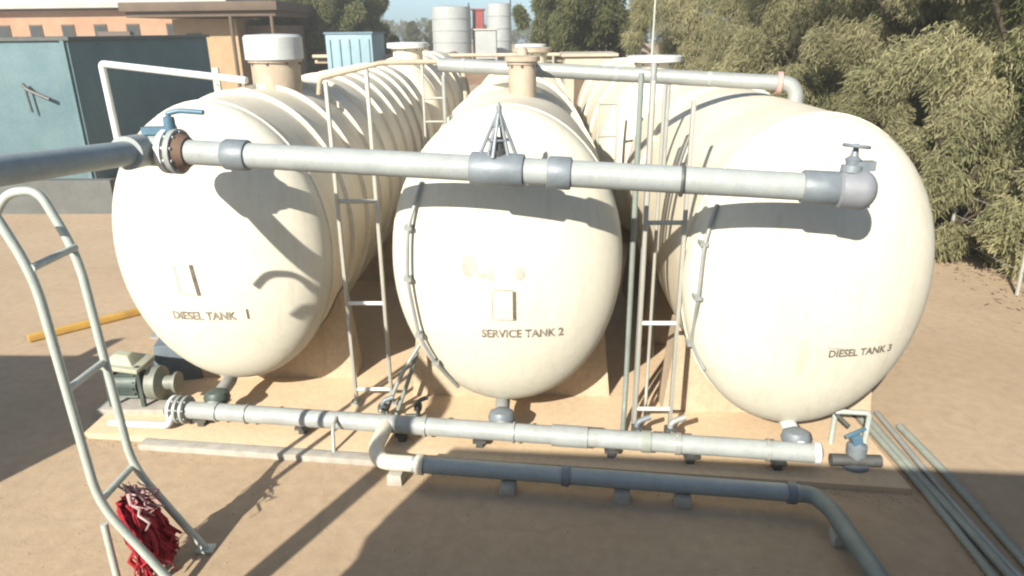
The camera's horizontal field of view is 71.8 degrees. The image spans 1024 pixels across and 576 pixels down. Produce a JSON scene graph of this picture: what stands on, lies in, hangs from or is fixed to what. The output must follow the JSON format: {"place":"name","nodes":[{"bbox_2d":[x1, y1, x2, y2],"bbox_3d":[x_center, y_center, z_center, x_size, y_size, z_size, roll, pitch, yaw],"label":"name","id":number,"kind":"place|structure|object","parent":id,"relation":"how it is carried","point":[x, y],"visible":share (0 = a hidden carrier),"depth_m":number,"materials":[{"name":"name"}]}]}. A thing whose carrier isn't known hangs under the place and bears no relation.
{"place":"outdoors","nodes":[
{"label":"outdoors","id":0,"kind":"place"},
{"bbox_2d":[0,178,115,213],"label":"wall","id":1,"kind":"structure","parent":0,"point":[79,195],"depth_m":16.67,"materials":[{"name":"grey concrete"}]},
{"bbox_2d":[117,1,312,91],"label":"tan building","id":2,"kind":"structure","parent":0,"point":[226,26],"depth_m":42.75,"materials":[{"name":"paint"}]},
{"bbox_2d":[187,33,201,34],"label":"window","id":3,"kind":"structure","parent":2,"relation":"in","point":[187,33],"depth_m":42.83,"materials":[{"name":"grey glass"}]},
{"bbox_2d":[211,68,220,91],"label":"door","id":4,"kind":"structure","parent":2,"relation":"in","point":[217,86],"depth_m":43.79,"materials":[{"name":"metal"}]},
{"bbox_2d":[471,8,484,58],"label":"red tower","id":5,"kind":"structure","parent":0,"point":[478,18],"depth_m":84.72,"materials":[{"name":"red metal"}]},
{"bbox_2d":[473,29,497,58],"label":"pump house","id":6,"kind":"structure","parent":0,"point":[485,40],"depth_m":78.44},
{"bbox_2d":[0,41,1023,575],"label":"ground","id":7,"kind":"structure","parent":0,"point":[964,351],"depth_m":6.44,"materials":[{"name":"soil"}]},
{"bbox_2d":[27,308,140,341],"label":"yellow kerb","id":8,"kind":"structure","parent":7,"relation":"on","point":[60,330],"depth_m":10.19,"materials":[{"name":"paint"}]},
{"bbox_2d":[0,35,213,178],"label":"shipping container","id":9,"kind":"object","parent":7,"relation":"on","point":[52,96],"visible":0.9,"depth_m":19.94,"materials":[{"name":"metal"}]},
{"bbox_2d":[0,186,216,575],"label":"step ladder","id":10,"kind":"object","parent":7,"relation":"on","point":[29,269],"visible":0.98,"depth_m":5.03,"materials":[{"name":"white metal"}]},
{"bbox_2d":[115,481,182,575],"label":"red rag","id":11,"kind":"object","parent":10,"relation":"hanging from","point":[143,518],"visible":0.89,"depth_m":5.39,"materials":[{"name":"fabric"}]},
{"bbox_2d":[0,0,259,36],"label":"orange building","id":12,"kind":"structure","parent":7,"relation":"on","point":[29,18],"depth_m":55.66,"materials":[{"name":"brick"}]},
{"bbox_2d":[0,25,11,36],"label":"window","id":13,"kind":"structure","parent":12,"relation":"in","point":[5,31],"depth_m":56.04,"materials":[{"name":"grey glass"}]},
{"bbox_2d":[28,25,43,36],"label":"window","id":14,"kind":"structure","parent":12,"relation":"in","point":[35,30],"depth_m":55.96,"materials":[{"name":"grey glass"}]},
{"bbox_2d":[61,24,75,35],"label":"window","id":15,"kind":"structure","parent":12,"relation":"in","point":[67,30],"depth_m":55.86,"materials":[{"name":"grey glass"}]},
{"bbox_2d":[93,24,107,35],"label":"window","id":16,"kind":"structure","parent":12,"relation":"in","point":[97,27],"depth_m":55.74,"materials":[{"name":"grey glass"}]},
{"bbox_2d":[126,24,140,34],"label":"window","id":17,"kind":"structure","parent":12,"relation":"in","point":[135,29],"depth_m":55.69,"materials":[{"name":"grey glass"}]},
{"bbox_2d":[166,23,173,34],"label":"window","id":18,"kind":"structure","parent":12,"relation":"in","point":[169,26],"depth_m":55.60,"materials":[{"name":"grey glass"}]},
{"bbox_2d":[98,61,247,338],"bbox_3d":[-4.106,-1.006,9.161,2.044,3.697,0.235,4,21,12],"label":"breather pipe","id":19,"kind":"object","parent":7,"relation":"on","point":[103,66],"visible":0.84,"depth_m":8.61,"materials":[{"name":"grey metal"}]},
{"bbox_2d":[153,338,202,379],"bbox_3d":[-4.078,0.854,8.695,0.546,0.520,0.496,-5,20,-12],"label":"locker box","id":20,"kind":"object","parent":7,"relation":"on","point":[171,360],"visible":0.2,"depth_m":8.48,"materials":[{"name":"grey metal"}]},
{"bbox_2d":[138,438,374,465],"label":"kerb","id":21,"kind":"structure","parent":7,"relation":"on","point":[264,452],"depth_m":7.11,"materials":[{"name":"concrete"}]},
{"bbox_2d":[260,0,367,73],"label":"broad tree","id":22,"kind":"object","parent":7,"relation":"on","point":[327,16],"visible":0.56,"depth_m":47.72,"materials":[{"name":"green plant"}]},
{"bbox_2d":[323,32,384,69],"bbox_3d":[-7.946,-11.143,36.644,2.400,3.980,3.120,0,20,2],"label":"blue container","id":23,"kind":"object","parent":7,"relation":"on","point":[343,49],"visible":0.45,"depth_m":34.87,"materials":[{"name":"metal"}]},
{"bbox_2d":[334,0,399,58],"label":"broad tree","id":24,"kind":"object","parent":7,"relation":"on","point":[375,9],"visible":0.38,"depth_m":53.73,"materials":[{"name":"green plant"}]},
{"bbox_2d":[384,29,393,53],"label":"distant tree","id":25,"kind":"object","parent":7,"relation":"on","point":[388,40],"visible":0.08,"depth_m":109.34,"materials":[{"name":"green plant"}]},
{"bbox_2d":[387,470,405,485],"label":"concrete block","id":26,"kind":"structure","parent":7,"relation":"on","point":[396,478],"depth_m":6.61,"materials":[{"name":"beige concrete"}]},
{"bbox_2d":[403,21,421,41],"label":"distant tree","id":27,"kind":"object","parent":7,"relation":"on","point":[412,32],"visible":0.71,"depth_m":112.91,"materials":[{"name":"green plant"}]},
{"bbox_2d":[421,19,432,50],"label":"distant tree","id":28,"kind":"object","parent":7,"relation":"on","point":[429,38],"visible":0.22,"depth_m":117.17,"materials":[{"name":"green plant"}]},
{"bbox_2d":[312,53,562,63],"bbox_3d":[-2.791,-11.195,38.283,16.056,2.845,0.599,1,20,5],"label":"pipe rack","id":29,"kind":"object","parent":7,"relation":"on","point":[553,59],"visible":0.24,"depth_m":37.54,"materials":[{"name":"beige metal"}]},
{"bbox_2d":[0,102,877,209],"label":"header pipe","id":30,"kind":"object","parent":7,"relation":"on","point":[168,147],"visible":1,"depth_m":5.42,"materials":[{"name":"metal"}]},
{"bbox_2d":[431,3,471,58],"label":"silo","id":31,"kind":"object","parent":7,"relation":"on","point":[451,27],"visible":0.83,"depth_m":83.03,"materials":[{"name":"metal"}]},
{"bbox_2d":[84,240,910,493],"bbox_3d":[-0.036,-3.021,19.934,8.170,0.110,28.498,0,20,2],"label":"concrete pad","id":32,"kind":"object","parent":7,"relation":"on","point":[337,394],"visible":0.22,"depth_m":7.58,"materials":[{"name":"beige concrete"}]},
{"bbox_2d":[97,350,183,418],"bbox_3d":[-4.151,1.035,7.912,0.855,0.718,0.450,0,20,2],"label":"pump","id":33,"kind":"object","parent":32,"relation":"on","point":[141,389],"visible":0.81,"depth_m":7.80,"materials":[{"name":"metal"}]},
{"bbox_2d":[108,413,173,428],"bbox_3d":[-3.920,1.398,7.480,0.698,0.138,0.153,0,20,2],"label":"drain pipe","id":34,"kind":"object","parent":32,"relation":"on","point":[168,423],"visible":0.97,"depth_m":7.44,"materials":[{"name":"grey metal"}]},
{"bbox_2d":[112,34,432,377],"bbox_3d":[-2.917,-1.959,11.235,2.354,3.929,9.173,0,20,2],"label":"storage tank","id":35,"kind":"object","parent":32,"relation":"on","point":[231,273],"visible":0.81,"depth_m":7.30,"materials":[{"name":"white metal"}]},
{"bbox_2d":[323,69,397,405],"bbox_3d":[-1.569,-0.391,7.362,0.520,3.600,0.120,0,20,2],"label":"ladder","id":36,"kind":"object","parent":32,"relation":"on","point":[356,400],"visible":0.93,"depth_m":7.36,"materials":[{"name":"grey metal"}]},
{"bbox_2d":[385,344,419,413],"bbox_3d":[-1.179,0.979,7.659,0.464,0.791,0.054,-7,21,-17],"label":"hose","id":37,"kind":"object","parent":32,"relation":"on","point":[404,369],"visible":0.88,"depth_m":7.62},
{"bbox_2d":[395,352,418,414],"bbox_3d":[-1.130,1.041,7.705,0.092,0.643,0.393,15,26,37],"label":"hose","id":38,"kind":"object","parent":32,"relation":"on","point":[405,388],"visible":0.91,"depth_m":7.66,"materials":[{"name":"grey rubber"}]},
{"bbox_2d":[405,395,427,415],"bbox_3d":[-1.027,1.305,7.548,0.260,0.260,0.228,0,20,2],"label":"drain valve","id":39,"kind":"object","parent":32,"relation":"on","point":[418,406],"visible":0.95,"depth_m":7.58,"materials":[{"name":"metal"}]},
{"bbox_2d":[387,42,469,135],"bbox_3d":[-2.630,-5.144,20.305,2.354,3.689,8.540,0,20,2],"label":"storage tank","id":40,"kind":"object","parent":32,"relation":"on","point":[431,72],"visible":0.28,"depth_m":17.05,"materials":[{"name":"beige paint"}]},
{"bbox_2d":[421,65,444,145],"bbox_3d":[-1.336,-2.236,12.646,0.490,3.440,0.120,0,20,2],"label":"ladder","id":41,"kind":"object","parent":32,"relation":"on","point":[424,98],"visible":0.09,"depth_m":12.29,"materials":[{"name":"grey metal"}]},
{"bbox_2d":[164,376,822,470],"bbox_3d":[-0.336,1.319,7.341,6.604,0.416,0.789,2,20,8],"label":"collector pipe","id":42,"kind":"object","parent":32,"relation":"on","point":[794,445],"visible":0.92,"depth_m":6.99,"materials":[{"name":"metal"}]},
{"bbox_2d":[331,416,337,451],"bbox_3d":[-1.791,1.481,7.141,0.046,0.275,0.279,-1,20,-2],"label":"lever handle","id":43,"kind":"object","parent":42,"relation":"attached to","point":[333,433],"visible":1,"depth_m":7.08,"materials":[{"name":"white metal"}]},
{"bbox_2d":[378,395,393,413],"bbox_3d":[-1.400,1.312,7.490,0.289,0.299,0.251,0,20,2],"label":"drain valve","id":44,"kind":"object","parent":42,"relation":"attached to","point":[382,407],"visible":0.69,"depth_m":7.52,"materials":[{"name":"metal"}]},
{"bbox_2d":[631,414,650,432],"bbox_3d":[1.223,1.451,6.980,0.318,0.338,0.274,0,20,2],"label":"drain valve","id":45,"kind":"object","parent":42,"relation":"attached to","point":[636,426],"visible":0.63,"depth_m":7.01,"materials":[{"name":"metal"}]},
{"bbox_2d":[393,55,621,398],"bbox_3d":[0.032,-1.257,9.571,2.354,3.689,6.604,0,20,2],"label":"storage tank","id":46,"kind":"object","parent":32,"relation":"on","point":[507,292],"visible":0.92,"depth_m":6.60,"materials":[{"name":"beige metal"}]},
{"bbox_2d":[316,59,467,100],"bbox_3d":[-1.495,-1.152,9.372,1.924,3.571,0.163,0,20,2],"label":"cross pipe","id":47,"kind":"object","parent":46,"relation":"attached to","point":[321,78],"visible":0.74,"depth_m":8.81,"materials":[{"name":"beige metal"}]},
{"bbox_2d":[483,43,570,101],"bbox_3d":[0.280,-4.077,17.407,2.354,3.609,8.540,0,20,2],"label":"storage tank","id":48,"kind":"object","parent":32,"relation":"on","point":[541,50],"visible":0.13,"depth_m":14.40,"materials":[{"name":"beige paint"}]},
{"bbox_2d":[596,81,619,197],"bbox_3d":[1.513,-1.730,11.462,0.420,3.240,0.120,0,20,2],"label":"ladder","id":49,"kind":"object","parent":32,"relation":"on","point":[599,103],"visible":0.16,"depth_m":11.10,"materials":[{"name":"beige metal"}]},
{"bbox_2d":[437,46,803,356],"bbox_3d":[1.118,-0.855,8.300,4.111,3.772,0.690,3,20,11],"label":"vent pipe","id":50,"kind":"object","parent":32,"relation":"on","point":[780,81],"visible":0.74,"depth_m":7.91,"materials":[{"name":"metal"}]},
{"bbox_2d":[576,55,682,239],"bbox_3d":[2.820,-3.677,16.408,2.354,3.489,8.540,0,20,2],"label":"storage tank","id":51,"kind":"object","parent":32,"relation":"on","point":[586,108],"visible":0.3,"depth_m":12.71,"materials":[{"name":"beige metal"}]},
{"bbox_2d":[651,0,656,54],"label":"mast","id":52,"kind":"object","parent":51,"relation":"on","point":[653,30],"depth_m":12.78,"materials":[{"name":"white metal"}]},
{"bbox_2d":[620,73,644,429],"bbox_3d":[1.157,-0.225,6.861,0.056,3.545,0.392,3,20,11],"label":"conduit pipe","id":53,"kind":"object","parent":32,"relation":"on","point":[633,240],"visible":0.98,"depth_m":6.99,"materials":[{"name":"grey metal"}]},
{"bbox_2d":[631,63,657,423],"bbox_3d":[1.291,-0.306,6.967,0.062,3.628,0.396,3,20,11],"label":"conduit pipe","id":54,"kind":"object","parent":32,"relation":"on","point":[653,73],"visible":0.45,"depth_m":7.01,"materials":[{"name":"grey metal"}]},
{"bbox_2d":[643,84,666,415],"bbox_3d":[1.435,-0.268,7.132,0.038,3.417,0.380,3,20,11],"label":"conduit pipe","id":55,"kind":"object","parent":32,"relation":"on","point":[655,243],"visible":0.92,"depth_m":7.28,"materials":[{"name":"grey metal"}]},
{"bbox_2d":[632,80,695,432],"bbox_3d":[1.411,-0.130,6.671,0.480,3.520,0.120,0,20,2],"label":"ladder","id":56,"kind":"object","parent":32,"relation":"on","point":[646,223],"visible":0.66,"depth_m":6.63,"materials":[{"name":"grey metal"}]},
{"bbox_2d":[664,414,686,436],"bbox_3d":[1.539,1.458,6.901,0.347,0.377,0.299,0,20,2],"label":"drain valve","id":57,"kind":"object","parent":32,"relation":"on","point":[670,427],"visible":0.59,"depth_m":6.93,"materials":[{"name":"metal"}]},
{"bbox_2d":[621,85,934,421],"bbox_3d":[2.799,-0.788,8.789,2.354,3.287,5.630,0,20,2],"label":"storage tank","id":58,"kind":"object","parent":32,"relation":"on","point":[794,310],"visible":0.83,"depth_m":6.28,"materials":[{"name":"white metal"}]},
{"bbox_2d":[833,413,850,427],"bbox_3d":[3.137,1.280,7.034,0.444,0.141,0.119,14,25,36],"label":"drain hose","id":59,"kind":"object","parent":58,"relation":"attached to","point":[843,421],"visible":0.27,"depth_m":6.93,"materials":[{"name":"metal"}]},
{"bbox_2d":[828,409,871,444],"bbox_3d":[3.363,1.382,7.040,0.373,0.386,0.051,2,20,7],"label":"guard hoop","id":60,"kind":"object","parent":32,"relation":"on","point":[867,414],"visible":0.87,"depth_m":7.00,"materials":[{"name":"white metal"}]},
{"bbox_2d":[828,427,882,472],"bbox_3d":[3.262,1.491,6.683,0.465,0.428,0.260,0,20,2],"label":"blue valve","id":61,"kind":"object","parent":32,"relation":"on","point":[855,458],"visible":1,"depth_m":6.66,"materials":[{"name":"paint"}]},
{"bbox_2d":[486,0,511,58],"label":"silo","id":62,"kind":"object","parent":7,"relation":"on","point":[498,15],"visible":0.78,"depth_m":83.29,"materials":[{"name":"metal"}]},
{"bbox_2d":[499,480,516,495],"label":"concrete block","id":63,"kind":"structure","parent":7,"relation":"on","point":[508,488],"depth_m":6.45,"materials":[{"name":"grey concrete"}]},
{"bbox_2d":[0,291,1022,573],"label":"grit","id":64,"kind":"object","parent":7,"relation":"on","point":[526,523],"visible":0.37,"depth_m":6.43,"materials":[{"name":"stone"}]},
{"bbox_2d":[510,0,591,62],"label":"broad tree","id":65,"kind":"object","parent":7,"relation":"on","point":[545,18],"visible":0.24,"depth_m":45.89,"materials":[{"name":"green plant"}]},
{"bbox_2d":[380,17,727,42],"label":"wood","id":66,"kind":"object","parent":7,"relation":"on","point":[516,35],"visible":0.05,"depth_m":208.83,"materials":[{"name":"green plant"}]},
{"bbox_2d":[559,51,618,108],"bbox_3d":[3.356,-8.978,31.763,2.400,3.020,2.900,0,20,2],"label":"shed","id":67,"kind":"object","parent":7,"relation":"on","point":[572,87],"visible":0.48,"depth_m":30.18,"materials":[{"name":"beige metal"}]},
{"bbox_2d":[573,79,584,108],"bbox_3d":[3.072,-8.046,30.706,0.800,2.000,0.050,0,20,2],"label":"door","id":68,"kind":"structure","parent":67,"relation":"in","point":[578,83],"depth_m":30.49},
{"bbox_2d":[548,0,659,63],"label":"broad tree","id":69,"kind":"object","parent":7,"relation":"on","point":[603,25],"visible":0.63,"depth_m":37.82,"materials":[{"name":"green plant"}]},
{"bbox_2d":[613,488,629,504],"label":"concrete block","id":70,"kind":"structure","parent":7,"relation":"on","point":[621,496],"depth_m":6.31,"materials":[{"name":"grey concrete"}]},
{"bbox_2d":[620,0,739,70],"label":"feathery tree","id":71,"kind":"object","parent":7,"relation":"on","point":[684,39],"visible":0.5,"depth_m":30.09,"materials":[{"name":"green plant"}]},
{"bbox_2d":[673,493,690,509],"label":"concrete block","id":72,"kind":"structure","parent":7,"relation":"on","point":[682,501],"depth_m":6.24,"materials":[{"name":"grey concrete"}]},
{"bbox_2d":[711,58,729,71],"bbox_3d":[6.886,-5.870,23.620,3.633,3.551,3.140,-10,22,-23],"label":"shrub","id":73,"kind":"object","parent":7,"relation":"on","point":[716,67],"visible":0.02,"depth_m":23.04,"materials":[{"name":"green plant"}]},
{"bbox_2d":[681,0,859,91],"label":"feathery tree","id":74,"kind":"object","parent":7,"relation":"on","point":[731,11],"visible":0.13,"depth_m":24.95,"materials":[{"name":"green plant"}]},
{"bbox_2d":[764,62,835,110],"bbox_3d":[7.798,-4.391,19.538,3.633,3.551,3.140,-6,21,-15],"label":"shrub","id":75,"kind":"object","parent":7,"relation":"on","point":[815,96],"visible":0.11,"depth_m":18.48,"materials":[{"name":"green plant"}]},
{"bbox_2d":[718,0,917,96],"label":"feathery tree","id":76,"kind":"object","parent":7,"relation":"on","point":[742,56],"visible":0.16,"depth_m":21.04,"materials":[{"name":"green plant"}]},
{"bbox_2d":[828,525,846,548],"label":"concrete block","id":77,"kind":"structure","parent":7,"relation":"on","point":[835,539],"depth_m":5.77,"materials":[{"name":"grey concrete"}]},
{"bbox_2d":[368,419,889,575],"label":"suction pipe","id":78,"kind":"object","parent":77,"relation":"on","point":[848,533],"visible":1,"depth_m":6.28,"materials":[{"name":"grey metal"}]},
{"bbox_2d":[839,92,920,175],"bbox_3d":[8.103,-2.829,15.785,2.712,3.066,3.138,2,20,8],"label":"shrub","id":79,"kind":"object","parent":7,"relation":"on","point":[891,121],"visible":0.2,"depth_m":15.31,"materials":[{"name":"green plant"}]},
{"bbox_2d":[795,0,1022,129],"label":"feathery tree","id":80,"kind":"object","parent":7,"relation":"on","point":[820,51],"visible":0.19,"depth_m":17.32,"materials":[{"name":"green plant"}]},
{"bbox_2d":[853,415,997,575],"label":"ground conduit","id":81,"kind":"object","parent":7,"relation":"on","point":[965,541],"visible":0.73,"depth_m":6.20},
{"bbox_2d":[837,0,1023,218],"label":"feathery tree","id":82,"kind":"object","parent":7,"relation":"on","point":[940,71],"visible":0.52,"depth_m":14.03,"materials":[{"name":"green plant"}]},
{"bbox_2d":[862,415,1017,575],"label":"ground conduit","id":83,"kind":"object","parent":7,"relation":"on","point":[989,552],"visible":0.62,"depth_m":5.99,"materials":[{"name":"grey metal"}]},
{"bbox_2d":[874,410,1023,575],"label":"ground conduit","id":84,"kind":"object","parent":7,"relation":"on","point":[927,473],"visible":0.84,"depth_m":6.50,"materials":[{"name":"grey metal"}]},
{"bbox_2d":[893,95,1023,270],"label":"shrub","id":85,"kind":"object","parent":7,"relation":"on","point":[949,143],"visible":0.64,"depth_m":12.37,"materials":[{"name":"green plant"}]},
{"bbox_2d":[896,423,1023,567],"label":"ground conduit","id":86,"kind":"object","parent":7,"relation":"on","point":[998,532],"visible":1,"depth_m":6.28,"materials":[{"name":"grey metal"}]},
{"bbox_2d":[935,206,1023,331],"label":"leaf litter","id":87,"kind":"object","parent":7,"relation":"on","point":[979,265],"visible":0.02,"depth_m":12.31,"materials":[{"name":"plant"}]},
{"bbox_2d":[947,196,1023,296],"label":"wire fence","id":88,"kind":"object","parent":7,"relation":"on","point":[1019,282],"visible":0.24,"depth_m":11.04,"materials":[{"name":"grey metal"}]},
{"bbox_2d":[969,164,1023,281],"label":"shrub","id":89,"kind":"object","parent":7,"relation":"on","point":[1001,226],"visible":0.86,"depth_m":11.26,"materials":[{"name":"green plant"}]},
{"bbox_2d":[975,0,1023,245],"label":"broad tree","id":90,"kind":"object","parent":7,"relation":"on","point":[1019,10],"visible":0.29,"depth_m":13.39,"materials":[{"name":"green plant"}]},
{"bbox_2d":[319,51,704,84],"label":"earth bank","id":91,"kind":"structure","parent":0,"point":[475,79],"depth_m":56.80,"materials":[{"name":"soil"}]},
{"bbox_2d":[361,0,717,42],"label":"sky","id":92,"kind":"structure","parent":0,"point":[408,10],"materials":[{"name":"blue"}]}
]}

